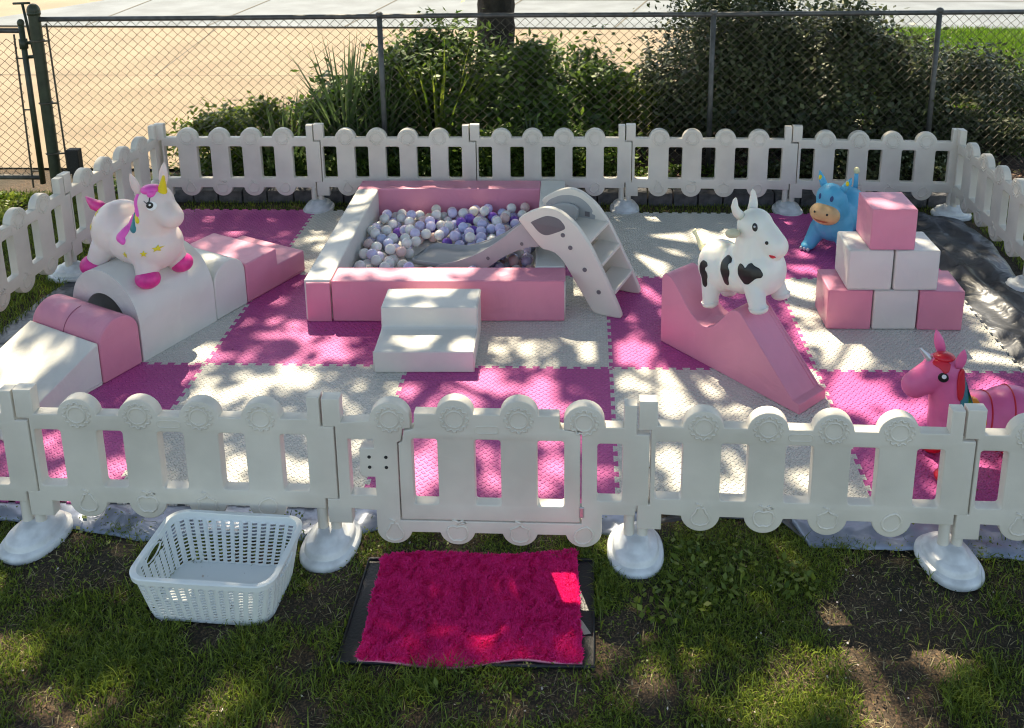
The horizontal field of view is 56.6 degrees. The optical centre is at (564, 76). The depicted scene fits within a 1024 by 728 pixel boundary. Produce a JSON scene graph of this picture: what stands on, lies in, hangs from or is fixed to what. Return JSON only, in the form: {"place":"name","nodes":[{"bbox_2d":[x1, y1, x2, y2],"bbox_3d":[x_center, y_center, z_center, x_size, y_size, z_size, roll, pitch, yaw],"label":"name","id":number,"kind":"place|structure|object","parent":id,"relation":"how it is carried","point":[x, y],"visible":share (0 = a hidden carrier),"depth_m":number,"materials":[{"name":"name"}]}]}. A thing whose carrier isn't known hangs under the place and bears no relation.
{"place":"outdoors","nodes":[
{"label":"outdoors","id":0,"kind":"place"},
{"bbox_2d":[0,27,1014,168],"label":"pavement","id":1,"kind":"structure","parent":0,"point":[177,69],"depth_m":9.75,"materials":[{"name":"concrete"}]},
{"bbox_2d":[0,0,1023,75],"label":"paving joint","id":2,"kind":"object","parent":1,"relation":"on","point":[327,28],"visible":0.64,"depth_m":11.96,"materials":[{"name":"concrete"}]},
{"bbox_2d":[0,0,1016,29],"bbox_3d":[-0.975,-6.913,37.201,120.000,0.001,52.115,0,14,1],"label":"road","id":3,"kind":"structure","parent":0,"point":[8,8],"depth_m":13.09,"materials":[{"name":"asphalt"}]},
{"bbox_2d":[0,168,1023,727],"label":"lawn","id":4,"kind":"structure","parent":0,"point":[880,650],"depth_m":2.80,"materials":[{"name":"plant"}]},
{"bbox_2d":[0,510,72,565],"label":"fence base","id":5,"kind":"object","parent":4,"relation":"on","point":[22,542],"visible":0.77,"depth_m":3.17,"materials":[{"name":"plastic"}]},
{"bbox_2d":[0,384,39,521],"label":"picket fence","id":6,"kind":"object","parent":5,"relation":"on","point":[19,482],"visible":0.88,"depth_m":3.14,"materials":[{"name":"white plastic"}]},
{"bbox_2d":[12,383,338,528],"bbox_3d":[-1.272,1.276,3.142,1.045,0.537,0.046,0,14,2],"label":"picket fence","id":7,"kind":"object","parent":5,"relation":"on","point":[82,421],"visible":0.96,"depth_m":3.12,"materials":[{"name":"white plastic"}]},
{"bbox_2d":[0,188,75,223],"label":"ground shrub","id":8,"kind":"object","parent":4,"relation":"on","point":[8,197],"visible":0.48,"depth_m":6.03,"materials":[{"name":"green plant"}]},
{"bbox_2d":[0,188,118,333],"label":"side grass","id":9,"kind":"structure","parent":4,"relation":"on","point":[39,282],"depth_m":5.09,"materials":[{"name":"plant"}]},
{"bbox_2d":[48,260,81,282],"bbox_3d":[-2.689,1.051,5.176,0.246,0.077,0.190,0,14,1],"label":"fence base","id":10,"kind":"object","parent":4,"relation":"on","point":[72,273],"visible":0.49,"depth_m":5.11,"materials":[{"name":"plastic"}]},
{"bbox_2d":[0,176,75,311],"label":"picket fence","id":11,"kind":"object","parent":10,"relation":"on","point":[24,266],"visible":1,"depth_m":4.84,"materials":[{"name":"white plastic"}]},
{"bbox_2d":[194,187,218,202],"bbox_3d":[-2.360,0.778,6.280,0.157,0.086,0.095,0,14,1],"label":"edging stone","id":12,"kind":"object","parent":4,"relation":"on","point":[206,194],"visible":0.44,"depth_m":6.24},
{"bbox_2d":[129,509,301,625],"bbox_3d":[-1.080,1.548,2.980,0.460,0.175,0.316,1,14,5],"label":"laundry basket","id":13,"kind":"object","parent":4,"relation":"on","point":[255,591],"visible":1,"depth_m":3.03,"materials":[{"name":"white plastic"}]},
{"bbox_2d":[303,197,334,213],"bbox_3d":[-1.584,0.821,6.097,0.190,0.077,0.246,0,14,1],"label":"fence base","id":14,"kind":"object","parent":4,"relation":"on","point":[317,206],"visible":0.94,"depth_m":6.04,"materials":[{"name":"plastic"}]},
{"bbox_2d":[299,520,361,572],"bbox_3d":[-0.788,1.547,3.189,0.190,0.077,0.246,2,14,7],"label":"fence base","id":15,"kind":"object","parent":4,"relation":"on","point":[329,549],"visible":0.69,"depth_m":3.13,"materials":[{"name":"plastic"}]},
{"bbox_2d":[335,557,594,669],"bbox_3d":[-0.283,1.645,2.933,0.752,0.018,0.428,0,14,1],"label":"boot tray","id":16,"kind":"object","parent":4,"relation":"on","point":[352,636],"visible":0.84,"depth_m":2.88,"materials":[{"name":"plastic"}]},
{"bbox_2d":[355,547,584,669],"bbox_3d":[-0.277,1.632,2.937,0.682,0.027,0.483,0,14,1],"label":"bath rug","id":17,"kind":"object","parent":16,"relation":"on","point":[478,608],"visible":1,"depth_m":2.91,"materials":[{"name":"fabric"}]},
{"bbox_2d":[321,392,649,546],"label":"picket gate","id":18,"kind":"structure","parent":4,"relation":"on","point":[458,510],"depth_m":3.09,"materials":[{"name":"white plastic"}]},
{"bbox_2d":[398,393,579,522],"bbox_3d":[-0.246,1.248,3.102,0.591,0.449,0.046,0,14,2],"label":"gate door","id":19,"kind":"structure","parent":18,"relation":"in","point":[455,424],"depth_m":3.08,"materials":[{"name":"white plastic"}]},
{"bbox_2d":[0,211,1023,560],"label":"tarpaulin","id":20,"kind":"object","parent":4,"relation":"on","point":[974,263],"visible":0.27,"depth_m":3.36,"materials":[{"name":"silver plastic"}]},
{"bbox_2d":[0,362,204,503],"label":"foam tile","id":21,"kind":"object","parent":20,"relation":"on","point":[164,385],"visible":0.32,"depth_m":4.02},
{"bbox_2d":[0,321,102,440],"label":"foam wedge","id":22,"kind":"object","parent":21,"relation":"on","point":[58,367],"visible":0.76,"depth_m":4.03,"materials":[{"name":"white plastic"}]},
{"bbox_2d":[140,301,251,364],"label":"foam tile","id":23,"kind":"object","parent":20,"relation":"on","point":[198,347],"visible":0.24,"depth_m":4.43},
{"bbox_2d":[33,294,141,382],"bbox_3d":[-2.152,1.154,4.262,0.452,0.274,0.202,7,16,26],"label":"foam arch block","id":24,"kind":"object","parent":23,"relation":"on","point":[113,335],"depth_m":4.17,"materials":[{"name":"pink plastic"}]},
{"bbox_2d":[73,241,216,361],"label":"foam tunnel","id":25,"kind":"structure","parent":23,"relation":"on","point":[171,308],"depth_m":4.38,"materials":[{"name":"white plastic"}]},
{"bbox_2d":[80,162,192,288],"bbox_3d":[-2.007,0.654,4.403,0.610,0.554,0.324,6,15,24],"label":"unicorn hopper","id":26,"kind":"object","parent":25,"relation":"on","point":[142,233],"visible":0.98,"depth_m":4.29,"materials":[{"name":"rubber"}]},
{"bbox_2d":[195,248,246,318],"bbox_3d":[-1.860,1.014,4.811,0.452,0.280,0.200,7,16,26],"label":"foam arch block","id":27,"kind":"object","parent":23,"relation":"on","point":[227,273],"depth_m":4.70,"materials":[{"name":"white plastic"}]},
{"bbox_2d":[190,233,304,301],"bbox_3d":[-1.716,0.979,5.088,0.455,0.214,0.418,7,16,26],"label":"foam step","id":28,"kind":"object","parent":23,"relation":"on","point":[268,266],"visible":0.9,"depth_m":4.98,"materials":[{"name":"pink plastic"}]},
{"bbox_2d":[178,209,313,246],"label":"foam tile","id":29,"kind":"object","parent":20,"relation":"on","point":[283,227],"visible":0.38,"depth_m":5.82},
{"bbox_2d":[117,363,406,507],"bbox_3d":[-1.174,1.412,3.822,0.931,0.012,0.931,0,14,1],"label":"foam tile","id":30,"kind":"object","parent":20,"relation":"on","point":[240,386],"visible":0.41,"depth_m":4.04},
{"bbox_2d":[205,273,381,366],"bbox_3d":[-1.156,1.191,4.708,0.931,0.012,0.931,0,14,1],"label":"foam tile","id":31,"kind":"object","parent":20,"relation":"on","point":[262,331],"visible":0.38,"depth_m":4.51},
{"bbox_2d":[290,210,343,274],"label":"foam tile","id":32,"kind":"object","parent":20,"relation":"on","point":[313,236],"visible":0.25,"depth_m":5.66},
{"bbox_2d":[304,181,565,320],"bbox_3d":[-0.635,0.925,5.298,1.272,0.218,1.404,0,14,0],"label":"ball pit","id":33,"kind":"object","parent":32,"relation":"on","point":[338,286],"visible":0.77,"depth_m":4.69,"materials":[{"name":"pink plastic"}]},
{"bbox_2d":[364,366,619,502],"bbox_3d":[-0.260,1.416,3.805,0.931,0.012,0.931,0,14,1],"label":"foam tile","id":34,"kind":"object","parent":20,"relation":"on","point":[562,389],"visible":0.42,"depth_m":3.99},
{"bbox_2d":[475,276,612,368],"bbox_3d":[-0.242,1.195,4.691,0.931,0.012,0.931,0,14,1],"label":"foam tile","id":35,"kind":"object","parent":20,"relation":"on","point":[578,337],"visible":0.32,"depth_m":4.46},
{"bbox_2d":[373,289,480,371],"bbox_3d":[-0.624,1.160,4.363,0.448,0.214,0.390,0,14,0],"label":"foam step","id":36,"kind":"object","parent":35,"relation":"on","point":[430,330],"visible":1,"depth_m":4.34,"materials":[{"name":"white plastic"}]},
{"bbox_2d":[605,212,737,277],"bbox_3d":[0.689,0.978,5.561,0.931,0.012,0.931,0,14,1],"label":"foam tile","id":37,"kind":"object","parent":20,"relation":"on","point":[657,244],"visible":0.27,"depth_m":5.66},
{"bbox_2d":[607,276,817,370],"bbox_3d":[0.671,1.199,4.675,0.931,0.012,0.931,0,14,1],"label":"foam tile","id":38,"kind":"object","parent":20,"relation":"on","point":[635,327],"visible":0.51,"depth_m":4.55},
{"bbox_2d":[412,187,640,317],"bbox_3d":[-0.234,0.846,4.979,1.239,0.526,0.323,6,15,22],"label":"toddler slide","id":39,"kind":"object","parent":38,"relation":"on","point":[572,228],"visible":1,"depth_m":4.83,"materials":[{"name":"beige plastic"}]},
{"bbox_2d":[661,263,825,413],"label":"foam ramp","id":40,"kind":"structure","parent":38,"relation":"on","point":[759,354],"depth_m":4.10,"materials":[{"name":"pink plastic"}]},
{"bbox_2d":[692,189,789,314],"bbox_3d":[0.765,0.758,4.162,0.484,0.507,0.289,-7,5,45],"label":"cow hopper","id":41,"kind":"object","parent":40,"relation":"on","point":[750,263],"visible":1,"depth_m":4.04,"materials":[{"name":"white rubber"}]},
{"bbox_2d":[609,367,871,511],"bbox_3d":[0.654,1.420,3.788,0.931,0.012,0.931,0,14,1],"label":"foam tile","id":42,"kind":"object","parent":20,"relation":"on","point":[679,393],"visible":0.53,"depth_m":3.92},
{"bbox_2d":[769,213,940,278],"bbox_3d":[1.603,0.982,5.544,0.931,0.012,0.931,0,14,1],"label":"foam tile","id":43,"kind":"object","parent":20,"relation":"on","point":[802,263],"visible":0.09,"depth_m":5.44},
{"bbox_2d":[799,167,860,251],"bbox_3d":[1.569,0.762,5.442,0.302,0.471,0.470,12,18,40],"label":"cow hopper","id":44,"kind":"object","parent":43,"relation":"on","point":[833,209],"visible":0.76,"depth_m":5.31,"materials":[{"name":"blue rubber"}]},
{"bbox_2d":[785,278,1023,372],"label":"foam tile","id":45,"kind":"object","parent":20,"relation":"on","point":[870,349],"visible":0.56,"depth_m":4.45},
{"bbox_2d":[815,269,872,328],"bbox_3d":[1.367,1.090,4.661,0.212,0.205,0.234,0,14,1],"label":"foam cube","id":46,"kind":"object","parent":45,"relation":"on","point":[838,305],"visible":0.88,"depth_m":4.56,"materials":[{"name":"pink plastic"}]},
{"bbox_2d":[835,231,893,289],"bbox_3d":[1.451,0.890,4.609,0.212,0.205,0.234,0,14,1],"label":"foam cube","id":47,"kind":"object","parent":46,"relation":"on","point":[860,264],"visible":0.9,"depth_m":4.51,"materials":[{"name":"white plastic"}]},
{"bbox_2d":[856,192,917,249],"bbox_3d":[1.544,0.691,4.559,0.212,0.205,0.234,0,14,1],"label":"foam cube","id":48,"kind":"object","parent":47,"relation":"on","point":[886,220],"visible":1,"depth_m":4.46,"materials":[{"name":"pink plastic"}]},
{"bbox_2d":[870,287,918,328],"bbox_3d":[1.584,1.091,4.658,0.212,0.205,0.234,0,14,1],"label":"foam cube","id":49,"kind":"object","parent":45,"relation":"on","point":[892,308],"visible":0.61,"depth_m":4.55,"materials":[{"name":"white plastic"}]},
{"bbox_2d":[891,232,940,289],"bbox_3d":[1.669,0.891,4.607,0.212,0.205,0.234,0,14,0],"label":"foam cube","id":50,"kind":"object","parent":49,"relation":"on","point":[917,268],"visible":0.73,"depth_m":4.50,"materials":[{"name":"white plastic"}]},
{"bbox_2d":[915,271,964,329],"bbox_3d":[1.804,1.093,4.650,0.212,0.205,0.234,1,14,2],"label":"foam cube","id":51,"kind":"object","parent":45,"relation":"on","point":[941,307],"visible":0.81,"depth_m":4.54,"materials":[{"name":"pink plastic"}]},
{"bbox_2d":[816,369,1023,500],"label":"foam tile","id":52,"kind":"object","parent":20,"relation":"on","point":[865,397],"visible":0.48,"depth_m":3.96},
{"bbox_2d":[901,329,1023,479],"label":"unicorn hopper","id":53,"kind":"object","parent":52,"relation":"on","point":[938,377],"visible":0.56,"depth_m":3.45,"materials":[{"name":"pink rubber"}]},
{"bbox_2d":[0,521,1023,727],"bbox_3d":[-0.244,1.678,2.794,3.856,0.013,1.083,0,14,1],"label":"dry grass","id":54,"kind":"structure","parent":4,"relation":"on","point":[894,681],"depth_m":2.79,"materials":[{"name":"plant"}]},
{"bbox_2d":[0,505,1023,727],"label":"clover","id":55,"kind":"object","parent":4,"relation":"on","point":[495,685],"visible":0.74,"depth_m":2.95,"materials":[{"name":"green plant"}]},
{"bbox_2d":[1,534,1023,727],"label":"soil crumbs","id":56,"kind":"object","parent":4,"relation":"on","point":[874,707],"visible":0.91,"depth_m":2.79,"materials":[{"name":"soil"}]},
{"bbox_2d":[26,3,1023,192],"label":"chain link fence","id":57,"kind":"object","parent":4,"relation":"on","point":[37,41],"visible":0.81,"depth_m":6.36,"materials":[{"name":"metal"}]},
{"bbox_2d":[0,2,45,187],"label":"chain link gate","id":58,"kind":"structure","parent":57,"relation":"attached to","point":[24,42],"depth_m":6.29,"materials":[{"name":"metal"}]},
{"bbox_2d":[66,148,83,178],"bbox_3d":[-3.280,0.622,6.364,0.080,0.290,0.060,0,14,1],"label":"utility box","id":59,"kind":"object","parent":57,"relation":"hanging from","point":[74,159],"visible":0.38,"depth_m":6.32,"materials":[{"name":"black"}]},
{"bbox_2d":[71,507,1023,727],"bbox_3d":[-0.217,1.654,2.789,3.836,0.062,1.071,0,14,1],"label":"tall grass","id":60,"kind":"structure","parent":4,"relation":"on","point":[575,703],"depth_m":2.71,"materials":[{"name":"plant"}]},
{"bbox_2d":[180,200,972,215],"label":"edge grass","id":61,"kind":"structure","parent":4,"relation":"on","point":[345,202],"depth_m":6.14,"materials":[{"name":"plant"}]},
{"bbox_2d":[597,188,618,204],"bbox_3d":[0.291,0.788,6.236,0.154,0.089,0.095,0,14,1],"label":"edging stone","id":62,"kind":"object","parent":4,"relation":"on","point":[607,196],"visible":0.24,"depth_m":6.19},
{"bbox_2d":[610,197,638,213],"bbox_3d":[0.382,0.823,6.090,0.190,0.077,0.246,0,14,1],"label":"fence base","id":63,"kind":"object","parent":4,"relation":"on","point":[624,206],"visible":0.93,"depth_m":6.03,"materials":[{"name":"plastic"}]},
{"bbox_2d":[470,123,631,199],"bbox_3d":[-0.089,0.558,6.021,1.018,0.537,0.046,0,14,0],"label":"picket fence","id":64,"kind":"object","parent":63,"relation":"on","point":[594,181],"visible":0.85,"depth_m":5.99,"materials":[{"name":"white plastic"}]},
{"bbox_2d":[607,521,663,578],"bbox_3d":[0.235,1.554,3.159,0.190,0.077,0.246,0,14,1],"label":"fence base","id":65,"kind":"object","parent":4,"relation":"on","point":[635,555],"visible":0.8,"depth_m":3.10,"materials":[{"name":"plastic"}]},
{"bbox_2d":[648,189,672,205],"bbox_3d":[0.624,0.792,6.227,0.158,0.089,0.095,1,14,2],"label":"edging stone","id":66,"kind":"object","parent":4,"relation":"on","point":[666,198],"visible":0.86,"depth_m":6.18,"materials":[{"name":"stone"}]},
{"bbox_2d":[697,189,721,205],"bbox_3d":[0.948,0.794,6.219,0.155,0.086,0.095,0,14,1],"label":"edging stone","id":67,"kind":"object","parent":4,"relation":"on","point":[709,196],"visible":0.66,"depth_m":6.17,"materials":[{"name":"stone"}]},
{"bbox_2d":[631,531,820,625],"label":"weeds","id":68,"kind":"object","parent":4,"relation":"on","point":[732,590],"visible":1,"depth_m":3.02,"materials":[{"name":"green plant"}]},
{"bbox_2d":[722,189,749,206],"bbox_3d":[1.117,0.792,6.217,0.167,0.092,0.095,0,14,1],"label":"edging stone","id":69,"kind":"object","parent":4,"relation":"on","point":[742,196],"visible":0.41,"depth_m":6.17,"materials":[{"name":"stone"}]},
{"bbox_2d":[772,199,802,215],"bbox_3d":[1.422,0.831,6.061,0.190,0.077,0.246,0,14,1],"label":"fence base","id":70,"kind":"object","parent":4,"relation":"on","point":[787,208],"visible":0.94,"depth_m":6.00,"materials":[{"name":"plastic"}]},
{"bbox_2d":[625,123,797,201],"bbox_3d":[0.923,0.562,6.006,1.075,0.537,0.047,0,14,2],"label":"picket fence","id":71,"kind":"object","parent":70,"relation":"on","point":[725,143],"visible":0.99,"depth_m":5.98,"materials":[{"name":"white plastic"}]},
{"bbox_2d":[914,531,984,591],"bbox_3d":[1.261,1.566,3.112,0.190,0.077,0.246,-3,14,-11],"label":"fence base","id":72,"kind":"object","parent":4,"relation":"on","point":[952,567],"visible":0.82,"depth_m":3.06,"materials":[{"name":"plastic"}]},
{"bbox_2d":[637,395,975,545],"bbox_3d":[0.768,1.293,3.072,1.062,0.537,0.046,1,14,3],"label":"picket fence","id":73,"kind":"object","parent":72,"relation":"on","point":[897,439],"visible":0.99,"depth_m":3.04,"materials":[{"name":"white plastic"}]},
{"bbox_2d":[930,203,971,220],"bbox_3d":[2.448,0.844,6.006,0.246,0.077,0.190,2,14,8],"label":"fence base","id":74,"kind":"object","parent":4,"relation":"on","point":[945,210],"visible":0.78,"depth_m":5.95,"materials":[{"name":"plastic"}]},
{"bbox_2d":[788,125,957,204],"bbox_3d":[1.955,0.572,5.964,1.063,0.537,0.046,1,14,3],"label":"picket fence","id":75,"kind":"object","parent":74,"relation":"on","point":[925,146],"visible":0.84,"depth_m":5.93,"materials":[{"name":"white plastic"}]},
{"bbox_2d":[1005,275,1023,291],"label":"fence base","id":76,"kind":"object","parent":4,"relation":"on","point":[1016,283],"visible":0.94,"depth_m":4.98,"materials":[{"name":"plastic"}]},
{"bbox_2d":[951,128,1023,275],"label":"picket fence","id":77,"kind":"object","parent":76,"relation":"on","point":[979,176],"visible":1,"depth_m":5.43,"materials":[{"name":"white plastic"}]},
{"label":"fence base","id":78,"kind":"object","parent":4,"relation":"on","visible":0},
{"bbox_2d":[950,403,1023,546],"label":"picket fence","id":79,"kind":"object","parent":78,"relation":"on","point":[1004,512],"visible":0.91,"depth_m":3.03,"materials":[{"name":"white plastic"}]},
{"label":"fence base","id":80,"kind":"object","parent":4,"relation":"on","visible":0},
{"bbox_2d":[56,124,163,262],"bbox_3d":[-2.633,0.665,5.590,0.047,0.537,0.992,2,14,6],"label":"picket fence","id":81,"kind":"object","parent":80,"relation":"on","point":[85,180],"visible":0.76,"depth_m":5.48,"materials":[{"name":"white plastic"}]},
{"bbox_2d":[153,123,322,199],"bbox_3d":[-2.064,0.556,6.029,1.037,0.537,0.046,0,14,0],"label":"picket fence","id":82,"kind":"object","parent":80,"relation":"on","point":[223,180],"visible":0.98,"depth_m":6.01,"materials":[{"name":"white plastic"}]},
{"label":"fence base","id":83,"kind":"object","parent":4,"relation":"on","visible":0},
{"bbox_2d":[313,123,476,199],"bbox_3d":[-1.072,0.557,6.024,1.018,0.537,0.046,0,14,0],"label":"picket fence","id":84,"kind":"object","parent":83,"relation":"on","point":[376,141],"visible":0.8,"depth_m":5.99,"materials":[{"name":"white plastic"}]},
{"bbox_2d":[0,0,1023,28],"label":"concrete path","id":85,"kind":"structure","parent":0,"point":[199,7],"depth_m":13.07,"materials":[{"name":"concrete"}]},
{"bbox_2d":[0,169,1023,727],"bbox_3d":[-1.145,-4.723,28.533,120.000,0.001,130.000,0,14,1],"label":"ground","id":86,"kind":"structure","parent":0,"point":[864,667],"depth_m":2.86,"materials":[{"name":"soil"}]},
{"bbox_2d":[476,0,514,72],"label":"shade tree","id":87,"kind":"object","parent":86,"relation":"on","point":[498,6],"visible":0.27,"depth_m":7.88,"materials":[{"name":"brown plant"}]},
{"bbox_2d":[672,189,696,205],"bbox_3d":[0.786,0.793,6.220,0.153,0.088,0.095,0,14,1],"label":"edging stone","id":88,"kind":"object","parent":86,"relation":"on","point":[680,198],"visible":0.76,"depth_m":6.17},
{"bbox_2d":[201,92,1023,198],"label":"planting bed","id":89,"kind":"object","parent":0,"point":[678,159],"visible":0.02,"depth_m":6.80,"materials":[{"name":"soil"}]},
{"bbox_2d":[166,90,332,175],"bbox_3d":[-2.219,0.393,6.765,1.579,0.628,0.723,0,14,1],"label":"leafy shrub","id":90,"kind":"object","parent":89,"relation":"on","point":[231,120],"visible":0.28,"depth_m":6.64,"materials":[{"name":"green plant"}]},
{"bbox_2d":[210,90,317,175],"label":"iris clump","id":91,"kind":"object","parent":89,"relation":"on","point":[271,129],"visible":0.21,"depth_m":6.54,"materials":[{"name":"plant"}]},
{"bbox_2d":[169,146,490,176],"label":"ground shrub","id":92,"kind":"object","parent":89,"relation":"on","point":[330,166],"visible":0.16,"depth_m":6.41,"materials":[{"name":"green plant"}]},
{"bbox_2d":[250,58,434,154],"bbox_3d":[-1.545,0.245,7.015,1.489,0.791,0.962,0,14,1],"label":"leafy shrub","id":93,"kind":"object","parent":89,"relation":"on","point":[310,112],"visible":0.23,"depth_m":6.71,"materials":[{"name":"green plant"}]},
{"bbox_2d":[287,35,416,162],"bbox_3d":[-1.516,0.188,6.720,0.999,1.005,1.069,0,14,1],"label":"iris clump","id":94,"kind":"object","parent":89,"relation":"on","point":[348,94],"visible":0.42,"depth_m":6.56,"materials":[{"name":"plant"}]},
{"bbox_2d":[324,110,419,171],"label":"iris clump","id":95,"kind":"object","parent":89,"relation":"on","point":[364,152],"visible":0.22,"depth_m":6.55,"materials":[{"name":"plant"}]},
{"bbox_2d":[333,46,429,149],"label":"iris clump","id":96,"kind":"object","parent":89,"relation":"on","point":[391,117],"visible":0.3,"depth_m":6.61,"materials":[{"name":"plant"}]},
{"bbox_2d":[385,30,499,152],"bbox_3d":[-0.959,0.144,6.802,0.816,1.050,1.009,-12,19,-41],"label":"iris clump","id":97,"kind":"object","parent":89,"relation":"on","point":[437,111],"visible":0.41,"depth_m":6.63,"materials":[{"name":"green plant"}]},
{"bbox_2d":[344,0,545,152],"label":"leafy shrub","id":98,"kind":"object","parent":89,"relation":"on","point":[430,37],"visible":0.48,"depth_m":6.80,"materials":[{"name":"green plant"}]},
{"bbox_2d":[418,113,673,176],"bbox_3d":[-0.168,0.494,6.485,1.835,0.554,0.588,0,14,1],"label":"ground shrub","id":99,"kind":"object","parent":89,"relation":"on","point":[517,166],"visible":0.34,"depth_m":6.40,"materials":[{"name":"green plant"}]},
{"bbox_2d":[448,17,656,153],"bbox_3d":[-0.137,0.088,7.138,1.955,1.050,1.332,0,14,1],"label":"leafy shrub","id":100,"kind":"object","parent":89,"relation":"on","point":[545,74],"visible":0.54,"depth_m":6.88,"materials":[{"name":"green plant"}]},
{"bbox_2d":[576,63,696,149],"bbox_3d":[0.461,0.198,7.355,1.228,0.721,1.201,0,14,1],"label":"leafy shrub","id":101,"kind":"object","parent":89,"relation":"on","point":[641,110],"visible":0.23,"depth_m":7.05,"materials":[{"name":"green plant"}]},
{"bbox_2d":[572,158,811,193],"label":"ground shrub","id":102,"kind":"object","parent":89,"relation":"on","point":[642,171],"visible":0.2,"depth_m":6.47,"materials":[{"name":"green plant"}]},
{"bbox_2d":[596,0,836,163],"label":"leaved shrub","id":103,"kind":"object","parent":89,"relation":"on","point":[741,6],"visible":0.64,"depth_m":6.77,"materials":[{"name":"green plant"}]},
{"bbox_2d":[633,0,857,103],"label":"leaved shrub","id":104,"kind":"object","parent":89,"relation":"on","point":[667,6],"visible":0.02,"depth_m":8.09,"materials":[{"name":"green plant"}]},
{"bbox_2d":[644,149,1020,180],"bbox_3d":[1.828,0.630,6.438,2.588,0.300,0.470,0,14,1],"label":"ground shrub","id":105,"kind":"object","parent":89,"relation":"on","point":[806,167],"visible":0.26,"depth_m":6.41,"materials":[{"name":"green plant"}]},
{"bbox_2d":[704,0,986,157],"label":"leaved shrub","id":106,"kind":"object","parent":89,"relation":"on","point":[862,54],"visible":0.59,"depth_m":6.75,"materials":[{"name":"green plant"}]},
{"bbox_2d":[868,32,1023,153],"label":"leaved shrub","id":107,"kind":"object","parent":89,"relation":"on","point":[983,67],"visible":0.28,"depth_m":7.13,"materials":[{"name":"green plant"}]},
{"bbox_2d":[869,102,1023,167],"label":"leaved shrub","id":108,"kind":"object","parent":89,"relation":"on","point":[999,129],"visible":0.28,"depth_m":6.81,"materials":[{"name":"green plant"}]},
{"bbox_2d":[750,25,1023,156],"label":"grass verge","id":109,"kind":"object","parent":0,"point":[955,43],"depth_m":11.16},
{"bbox_2d":[862,36,1023,111],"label":"ground shrub","id":110,"kind":"object","parent":109,"relation":"on","point":[980,93],"visible":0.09,"depth_m":8.40,"materials":[{"name":"green plant"}]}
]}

